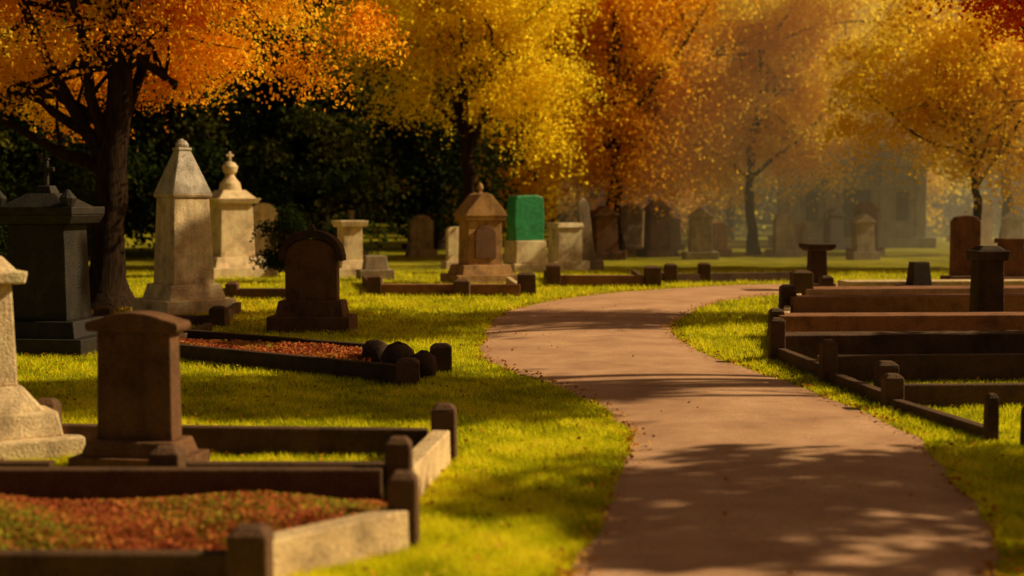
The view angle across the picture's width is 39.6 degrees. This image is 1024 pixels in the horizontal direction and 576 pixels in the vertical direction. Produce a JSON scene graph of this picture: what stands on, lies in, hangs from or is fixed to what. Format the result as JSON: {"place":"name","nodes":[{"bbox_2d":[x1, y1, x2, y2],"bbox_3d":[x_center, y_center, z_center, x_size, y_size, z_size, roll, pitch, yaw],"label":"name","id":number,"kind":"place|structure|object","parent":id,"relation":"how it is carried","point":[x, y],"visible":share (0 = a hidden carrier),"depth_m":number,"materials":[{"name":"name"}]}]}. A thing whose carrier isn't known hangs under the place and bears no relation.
{"place":"outdoors","nodes":[
{"label":"outdoors","id":0,"kind":"place"},
{"bbox_2d":[9,224,1023,575],"bbox_3d":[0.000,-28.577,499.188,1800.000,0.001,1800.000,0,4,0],"label":"ground","id":1,"kind":"structure","parent":0,"point":[738,258],"depth_m":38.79,"materials":[{"name":"green plant"}]},
{"bbox_2d":[0,224,6,260],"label":"shrub","id":2,"kind":"object","parent":1,"relation":"on","point":[3,248],"visible":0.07,"depth_m":33.50,"materials":[{"name":"green plant"}]},
{"bbox_2d":[0,256,84,459],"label":"pedestal monument","id":3,"kind":"object","parent":1,"relation":"on","point":[30,426],"visible":0.94,"depth_m":12.74,"materials":[{"name":"beige stone"}]},
{"bbox_2d":[0,158,104,356],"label":"cross monument","id":4,"kind":"object","parent":1,"relation":"on","point":[47,246],"visible":0.95,"depth_m":21.20,"materials":[{"name":"black stone"}]},
{"bbox_2d":[0,0,142,257],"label":"yew tree","id":5,"kind":"object","parent":1,"relation":"on","point":[21,160],"visible":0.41,"depth_m":48.45,"materials":[{"name":"green plant"}]},
{"bbox_2d":[0,5,157,247],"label":"yew tree","id":6,"kind":"object","parent":1,"relation":"on","point":[128,217],"visible":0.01,"depth_m":59.13,"materials":[{"name":"green plant"}]},
{"bbox_2d":[68,310,209,466],"bbox_3d":[-3.180,0.900,12.129,1.020,1.405,0.620,1,4,10],"label":"gravestone","id":7,"kind":"object","parent":1,"relation":"on","point":[138,394],"visible":0.89,"depth_m":12.01,"materials":[{"name":"brown stone"}]},
{"bbox_2d":[91,302,240,327],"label":"grave kerb","id":8,"kind":"structure","parent":1,"relation":"on","point":[219,315],"depth_m":25.59,"materials":[{"name":"stone"}]},
{"bbox_2d":[132,139,235,314],"bbox_3d":[-6.700,-1.237,28.979,1.550,3.590,1.550,-3,5,-40],"label":"obelisk monument","id":9,"kind":"object","parent":1,"relation":"on","point":[183,283],"visible":0.96,"depth_m":28.66,"materials":[{"name":"beige stone"}]},
{"bbox_2d":[80,0,301,252],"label":"yew tree","id":10,"kind":"object","parent":1,"relation":"on","point":[195,131],"visible":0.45,"depth_m":56.83,"materials":[{"name":"green plant"}]},
{"bbox_2d":[0,490,386,548],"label":"groundcover bed","id":11,"kind":"object","parent":1,"relation":"on","point":[160,522],"visible":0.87,"depth_m":9.26,"materials":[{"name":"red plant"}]},
{"bbox_2d":[0,0,410,310],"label":"maple tree","id":12,"kind":"object","parent":1,"relation":"on","point":[133,34],"visible":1,"depth_m":30.03,"materials":[{"name":"orange plant"}]},
{"bbox_2d":[0,436,419,575],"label":"grave kerb","id":13,"kind":"structure","parent":1,"relation":"on","point":[257,549],"depth_m":9.27,"materials":[{"name":"stone"}]},
{"bbox_2d":[0,398,456,498],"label":"grave kerb","id":14,"kind":"structure","parent":1,"relation":"on","point":[434,450],"depth_m":12.69,"materials":[{"name":"stone"}]},
{"bbox_2d":[209,152,277,278],"bbox_3d":[-8.500,-2.206,42.946,2.100,3.800,2.100,-2,4,-34],"label":"urn monument","id":15,"kind":"object","parent":1,"relation":"on","point":[231,202],"visible":0.86,"depth_m":42.50,"materials":[{"name":"beige stone"}]},
{"bbox_2d":[223,282,284,299],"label":"grave kerb","id":16,"kind":"structure","parent":1,"relation":"on","point":[232,289],"depth_m":32.93,"materials":[{"name":"stone"}]},
{"bbox_2d":[252,203,284,268],"bbox_3d":[-8.300,-1.710,47.485,1.300,2.250,1.100,-1,4,-20],"label":"gravestone","id":17,"kind":"object","parent":1,"relation":"on","point":[263,212],"visible":0.32,"depth_m":47.25,"materials":[{"name":"beige stone"}]},
{"bbox_2d":[179,337,370,361],"bbox_3d":[-3.475,0.909,20.524,4.868,0.250,1.164,3,4,38],"label":"groundcover bed","id":18,"kind":"object","parent":1,"relation":"on","point":[327,350],"visible":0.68,"depth_m":20.48,"materials":[{"name":"red plant"}]},
{"bbox_2d":[171,0,390,246],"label":"yew tree","id":19,"kind":"object","parent":1,"relation":"on","point":[266,111],"visible":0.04,"depth_m":63.36,"materials":[{"name":"green plant"}]},
{"bbox_2d":[248,201,315,272],"bbox_3d":[-6.320,-1.299,40.069,2.076,2.285,1.825,0,4,0],"label":"shrub","id":20,"kind":"object","parent":1,"relation":"on","point":[292,225],"visible":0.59,"depth_m":39.73,"materials":[{"name":"green plant"}]},
{"bbox_2d":[266,224,357,333],"bbox_3d":[-3.500,-0.155,24.938,1.450,1.930,0.850,0,4,4],"label":"gravestone","id":21,"kind":"object","parent":1,"relation":"on","point":[312,301],"visible":0.97,"depth_m":24.77,"materials":[{"name":"brown stone"}]},
{"bbox_2d":[179,323,451,385],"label":"grave kerb","id":22,"kind":"structure","parent":1,"relation":"on","point":[401,371],"depth_m":18.91,"materials":[{"name":"stone"}]},
{"bbox_2d":[216,0,431,253],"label":"yew tree","id":23,"kind":"object","parent":1,"relation":"on","point":[331,137],"visible":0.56,"depth_m":59.98,"materials":[{"name":"green plant"}]},
{"bbox_2d":[331,220,367,276],"bbox_3d":[-4.900,-1.173,43.010,1.100,1.730,1.100,-2,4,-25],"label":"pedestal monument","id":24,"kind":"object","parent":1,"relation":"on","point":[349,234],"visible":0.62,"depth_m":42.69,"materials":[{"name":"beige stone"}]},
{"bbox_2d":[347,210,368,258],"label":"gravestone","id":25,"kind":"object","parent":1,"relation":"on","point":[351,214],"visible":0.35,"depth_m":55.82,"materials":[{"name":"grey stone"}]},
{"bbox_2d":[361,339,386,362],"bbox_3d":[-1.845,0.895,19.310,0.410,0.430,0.405,1,4,15],"label":"border stone","id":26,"kind":"object","parent":1,"relation":"on","point":[373,349],"visible":0.61,"depth_m":19.14,"materials":[{"name":"grey stone"}]},
{"bbox_2d":[356,255,394,280],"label":"gravestone","id":27,"kind":"object","parent":1,"relation":"on","point":[375,265],"visible":0.75,"depth_m":40.78,"materials":[{"name":"grey stone"}]},
{"bbox_2d":[380,341,414,363],"bbox_3d":[-1.488,0.922,18.692,0.428,0.452,0.454,-2,4,-24],"label":"border stone","id":28,"kind":"object","parent":1,"relation":"on","point":[394,352],"visible":0.6,"depth_m":18.54,"materials":[{"name":"stone"}]},
{"bbox_2d":[402,199,429,248],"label":"gravestone","id":29,"kind":"object","parent":1,"relation":"on","point":[405,245],"visible":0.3,"depth_m":66.73,"materials":[{"name":"stone"}]},
{"bbox_2d":[405,215,436,256],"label":"gravestone","id":30,"kind":"object","parent":1,"relation":"on","point":[421,238],"visible":0.91,"depth_m":57.83,"materials":[{"name":"brown stone"}]},
{"bbox_2d":[409,350,437,378],"bbox_3d":[-1.155,0.979,18.449,0.374,0.367,0.358,-2,4,-32],"label":"border stone","id":31,"kind":"object","parent":1,"relation":"on","point":[428,363],"visible":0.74,"depth_m":18.32,"materials":[{"name":"stone"}]},
{"bbox_2d":[332,9,537,249],"bbox_3d":[-3.679,-8.368,65.343,9.869,13.704,9.914,0,4,0],"label":"yew tree","id":32,"kind":"object","parent":1,"relation":"on","point":[447,166],"visible":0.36,"depth_m":64.70,"materials":[{"name":"green plant"}]},
{"bbox_2d":[362,272,535,296],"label":"grave kerb","id":33,"kind":"structure","parent":1,"relation":"on","point":[525,282],"depth_m":34.13,"materials":[{"name":"stone"}]},
{"bbox_2d":[441,227,458,268],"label":"gravestone","id":34,"kind":"object","parent":1,"relation":"on","point":[452,242],"visible":0.51,"depth_m":47.84,"materials":[{"name":"beige stone"}]},
{"bbox_2d":[305,0,608,204],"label":"golden ash tree","id":35,"kind":"object","parent":1,"relation":"on","point":[474,35],"visible":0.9,"depth_m":48.45,"materials":[{"name":"yellow plant"}]},
{"bbox_2d":[440,183,516,283],"bbox_3d":[-0.880,-1.500,39.383,1.850,2.830,1.500,-1,4,-22],"label":"gabled monument","id":36,"kind":"object","parent":1,"relation":"on","point":[480,215],"visible":0.95,"depth_m":38.97,"materials":[{"name":"beige stone"}]},
{"bbox_2d":[396,0,599,243],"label":"woodland tree","id":37,"kind":"object","parent":1,"relation":"on","point":[540,185],"visible":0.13,"depth_m":75.09,"materials":[{"name":"yellow plant"}]},
{"bbox_2d":[0,271,1023,575],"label":"fallen leaves","id":38,"kind":"object","parent":1,"relation":"on","point":[628,439],"visible":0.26,"depth_m":13.42,"materials":[{"name":"orange plant"}]},
{"bbox_2d":[502,195,551,272],"bbox_3d":[0.430,-1.704,45.281,1.350,2.510,1.200,-2,4,-24],"label":"covered monument","id":39,"kind":"object","parent":1,"relation":"on","point":[525,249],"visible":0.84,"depth_m":44.93,"materials":[{"name":"green fabric"}]},
{"bbox_2d":[477,3,607,231],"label":"woodland tree","id":40,"kind":"object","parent":1,"relation":"on","point":[565,214],"visible":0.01,"depth_m":87.28,"materials":[{"name":"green plant"}]},
{"bbox_2d":[76,0,1023,232],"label":"distant trees","id":41,"kind":"object","parent":1,"relation":"on","point":[951,209],"visible":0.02,"depth_m":111.05,"materials":[{"name":"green plant"}]},
{"bbox_2d":[546,223,589,270],"bbox_3d":[1.750,-1.355,47.006,1.300,1.600,1.100,-2,4,-25],"label":"pedestal monument","id":42,"kind":"object","parent":1,"relation":"on","point":[564,246],"visible":0.78,"depth_m":46.65,"materials":[{"name":"beige stone"}]},
{"bbox_2d":[577,197,603,269],"bbox_3d":[2.431,-1.783,47.148,0.900,2.450,0.600,-7,5,-15],"label":"leaning obelisk","id":43,"kind":"object","parent":1,"relation":"on","point":[583,217],"visible":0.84,"depth_m":47.02,"materials":[{"name":"grey stone"}]},
{"bbox_2d":[589,210,593,228],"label":"gravestone","id":44,"kind":"object","parent":1,"relation":"on","point":[591,212],"visible":0.09,"depth_m":59.61,"materials":[{"name":"brown stone"}]},
{"bbox_2d":[544,264,660,286],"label":"grave kerb","id":45,"kind":"structure","parent":1,"relation":"on","point":[554,276],"depth_m":37.82,"materials":[{"name":"stone"}]},
{"bbox_2d":[590,206,625,259],"bbox_3d":[3.574,-2.096,54.666,1.356,2.134,0.791,-3,5,-15],"label":"gravestone","id":46,"kind":"object","parent":1,"relation":"on","point":[604,231],"visible":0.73,"depth_m":54.42,"materials":[{"name":"brown stone"}]},
{"bbox_2d":[593,205,627,257],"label":"gravestone","id":47,"kind":"object","parent":1,"relation":"on","point":[626,253],"visible":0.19,"depth_m":56.81,"materials":[{"name":"beige stone"}]},
{"bbox_2d":[476,0,766,251],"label":"beech tree","id":48,"kind":"object","parent":1,"relation":"on","point":[627,122],"visible":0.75,"depth_m":55.84,"materials":[{"name":"orange plant"}]},
{"bbox_2d":[620,204,643,253],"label":"gravestone","id":49,"kind":"object","parent":1,"relation":"on","point":[631,225],"visible":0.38,"depth_m":61.23,"materials":[{"name":"brown stone"}]},
{"bbox_2d":[523,0,747,238],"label":"woodland tree","id":50,"kind":"object","parent":1,"relation":"on","point":[686,203],"visible":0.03,"depth_m":71.81,"materials":[{"name":"orange plant"}]},
{"bbox_2d":[640,205,646,246],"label":"gravestone","id":51,"kind":"object","parent":1,"relation":"on","point":[642,207],"visible":0.1,"depth_m":68.14,"materials":[{"name":"beige stone"}]},
{"bbox_2d":[636,200,677,256],"bbox_3d":[5.912,-2.409,57.929,1.500,2.356,0.875,-1,2,-27],"label":"gravestone","id":52,"kind":"object","parent":1,"relation":"on","point":[656,239],"visible":0.8,"depth_m":57.68,"materials":[{"name":"brown stone"}]},
{"bbox_2d":[670,215,685,250],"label":"gravestone","id":53,"kind":"object","parent":1,"relation":"on","point":[675,237],"visible":0.58,"depth_m":64.82,"materials":[{"name":"grey stone"}]},
{"bbox_2d":[586,0,776,236],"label":"woodland tree","id":54,"kind":"object","parent":1,"relation":"on","point":[738,215],"visible":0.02,"depth_m":89.10,"materials":[{"name":"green plant"}]},
{"bbox_2d":[682,208,718,259],"bbox_3d":[7.311,-2.085,55.204,1.299,2.045,0.758,-1,5,-7],"label":"gravestone","id":55,"kind":"object","parent":1,"relation":"on","point":[700,244],"visible":0.88,"depth_m":54.95,"materials":[{"name":"grey stone"}]},
{"bbox_2d":[686,204,715,245],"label":"gravestone","id":56,"kind":"object","parent":1,"relation":"on","point":[704,206],"visible":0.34,"depth_m":71.72,"materials":[{"name":"beige stone"}]},
{"bbox_2d":[712,223,731,255],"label":"gravestone","id":57,"kind":"object","parent":1,"relation":"on","point":[719,235],"visible":0.62,"depth_m":59.16,"materials":[{"name":"beige stone"}]},
{"bbox_2d":[661,262,789,282],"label":"grave kerb","id":58,"kind":"structure","parent":1,"relation":"on","point":[669,273],"depth_m":39.84,"materials":[{"name":"stone"}]},
{"bbox_2d":[642,0,825,240],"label":"woodland tree","id":59,"kind":"object","parent":1,"relation":"on","point":[729,224],"visible":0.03,"depth_m":81.66,"materials":[{"name":"brown plant"}]},
{"bbox_2d":[628,0,915,254],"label":"golden maple tree","id":60,"kind":"object","parent":1,"relation":"on","point":[785,23],"visible":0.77,"depth_m":58.63,"materials":[{"name":"orange plant"}]},
{"bbox_2d":[765,213,802,256],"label":"gravestone","id":61,"kind":"object","parent":1,"relation":"on","point":[783,234],"visible":0.9,"depth_m":57.84,"materials":[{"name":"grey stone"}]},
{"bbox_2d":[795,222,807,251],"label":"gravestone","id":62,"kind":"object","parent":1,"relation":"on","point":[801,232],"visible":0.38,"depth_m":63.30,"materials":[{"name":"grey stone"}]},
{"bbox_2d":[799,243,835,285],"bbox_3d":[7.750,-0.507,36.138,0.750,1.250,0.750,0,4,-8],"label":"pedestal monument","id":63,"kind":"object","parent":1,"relation":"on","point":[817,260],"visible":0.69,"depth_m":35.93,"materials":[{"name":"stone"}]},
{"bbox_2d":[821,208,848,250],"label":"gravestone","id":64,"kind":"object","parent":1,"relation":"on","point":[833,230],"visible":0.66,"depth_m":64.99,"materials":[{"name":"stone"}]},
{"bbox_2d":[768,144,935,247],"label":"stone mausoleum","id":65,"kind":"structure","parent":1,"relation":"on","point":[901,220],"depth_m":68.47,"materials":[{"name":"grey stone"}]},
{"bbox_2d":[846,214,879,259],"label":"gravestone","id":66,"kind":"object","parent":1,"relation":"on","point":[862,242],"visible":0.85,"depth_m":54.75,"materials":[{"name":"grey stone"}]},
{"bbox_2d":[845,201,884,254],"bbox_3d":[14.851,-2.489,59.739,1.458,2.291,0.850,-2,3,-31],"label":"gravestone","id":67,"kind":"object","parent":1,"relation":"on","point":[870,209],"visible":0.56,"depth_m":59.60,"materials":[{"name":"grey stone"}]},
{"bbox_2d":[796,0,965,213],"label":"woodland tree","id":68,"kind":"object","parent":1,"relation":"on","point":[930,194],"depth_m":93.14,"materials":[{"name":"green plant"}]},
{"bbox_2d":[768,317,1023,378],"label":"grave kerb","id":69,"kind":"structure","parent":1,"relation":"on","point":[799,351],"depth_m":20.34,"materials":[{"name":"stone"}]},
{"bbox_2d":[768,308,1023,334],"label":"grave kerb","id":70,"kind":"structure","parent":1,"relation":"on","point":[890,321],"depth_m":23.49,"materials":[{"name":"stone"}]},
{"bbox_2d":[809,0,986,239],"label":"woodland tree","id":71,"kind":"object","parent":1,"relation":"on","point":[933,178],"visible":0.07,"depth_m":78.43,"materials":[{"name":"yellow plant"}]},
{"bbox_2d":[778,284,1023,312],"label":"grave kerb","id":72,"kind":"structure","parent":1,"relation":"on","point":[791,300],"depth_m":27.71,"materials":[{"name":"stone"}]},
{"bbox_2d":[789,270,1023,294],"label":"grave kerb","id":73,"kind":"structure","parent":1,"relation":"on","point":[801,281],"depth_m":31.40,"materials":[{"name":"stone"}]},
{"bbox_2d":[895,261,940,285],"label":"gravestone","id":74,"kind":"object","parent":1,"relation":"on","point":[918,273],"visible":0.61,"depth_m":33.38,"materials":[{"name":"stone"}]},
{"bbox_2d":[813,0,1023,221],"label":"golden maple tree","id":75,"kind":"object","parent":1,"relation":"on","point":[958,89],"visible":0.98,"depth_m":46.74,"materials":[{"name":"yellow plant"}]},
{"bbox_2d":[818,339,1023,403],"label":"grave kerb","id":76,"kind":"structure","parent":1,"relation":"on","point":[851,372],"depth_m":17.97,"materials":[{"name":"stone"}]},
{"bbox_2d":[818,275,1023,285],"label":"grave kerb","id":77,"kind":"structure","parent":1,"relation":"on","point":[825,280],"depth_m":34.26,"materials":[{"name":"stone"}]},
{"bbox_2d":[880,373,1023,446],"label":"grave kerb","id":78,"kind":"structure","parent":1,"relation":"on","point":[897,392],"depth_m":15.69,"materials":[{"name":"stone"}]},
{"bbox_2d":[881,6,1023,237],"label":"golden maple tree","id":79,"kind":"object","parent":1,"relation":"on","point":[1006,209],"visible":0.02,"depth_m":61.73,"materials":[{"name":"yellow plant"}]},
{"bbox_2d":[946,215,958,241],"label":"gravestone","id":80,"kind":"object","parent":1,"relation":"on","point":[947,238],"visible":0.22,"depth_m":78.75,"materials":[{"name":"grey stone"}]},
{"bbox_2d":[940,215,980,278],"bbox_3d":[12.300,-1.006,38.611,1.100,1.940,0.700,0,4,-8],"label":"gravestone","id":81,"kind":"object","parent":1,"relation":"on","point":[965,232],"visible":0.69,"depth_m":38.45,"materials":[{"name":"brown stone"}]},
{"bbox_2d":[909,0,1023,50],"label":"red maple tree","id":82,"kind":"object","parent":1,"relation":"on","point":[1016,14],"visible":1,"depth_m":28.80,"materials":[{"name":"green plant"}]},
{"bbox_2d":[970,202,996,244],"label":"gravestone","id":83,"kind":"object","parent":1,"relation":"on","point":[986,224],"visible":0.44,"depth_m":72.61,"materials":[{"name":"beige stone"}]},
{"bbox_2d":[948,0,1023,210],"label":"woodland tree","id":84,"kind":"object","parent":1,"relation":"on","point":[995,178],"visible":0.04,"depth_m":93.32,"materials":[{"name":"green plant"}]},
{"bbox_2d":[966,245,1009,311],"bbox_3d":[8.350,0.032,25.000,0.850,1.550,0.700,0,4,-5],"label":"pedestal monument","id":85,"kind":"object","parent":1,"relation":"on","point":[987,281],"visible":0.65,"depth_m":24.80,"materials":[{"name":"stone"}]},
{"bbox_2d":[994,238,1023,278],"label":"gravestone","id":86,"kind":"object","parent":1,"relation":"on","point":[1014,266],"visible":0.62,"depth_m":38.03,"materials":[{"name":"brown stone"}]},
{"bbox_2d":[999,212,1023,237],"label":"gravestone","id":87,"kind":"object","parent":1,"relation":"on","point":[1012,227],"visible":0.45,"depth_m":60.04,"materials":[{"name":"grey stone"}]},
{"bbox_2d":[1013,202,1023,237],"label":"gravestone","id":88,"kind":"object","parent":1,"relation":"on","point":[1021,212],"visible":0.2,"depth_m":69.85,"materials":[{"name":"brown stone"}]},
{"bbox_2d":[480,283,1000,575],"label":"path","id":89,"kind":"structure","parent":0,"point":[767,445],"depth_m":12.15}
]}

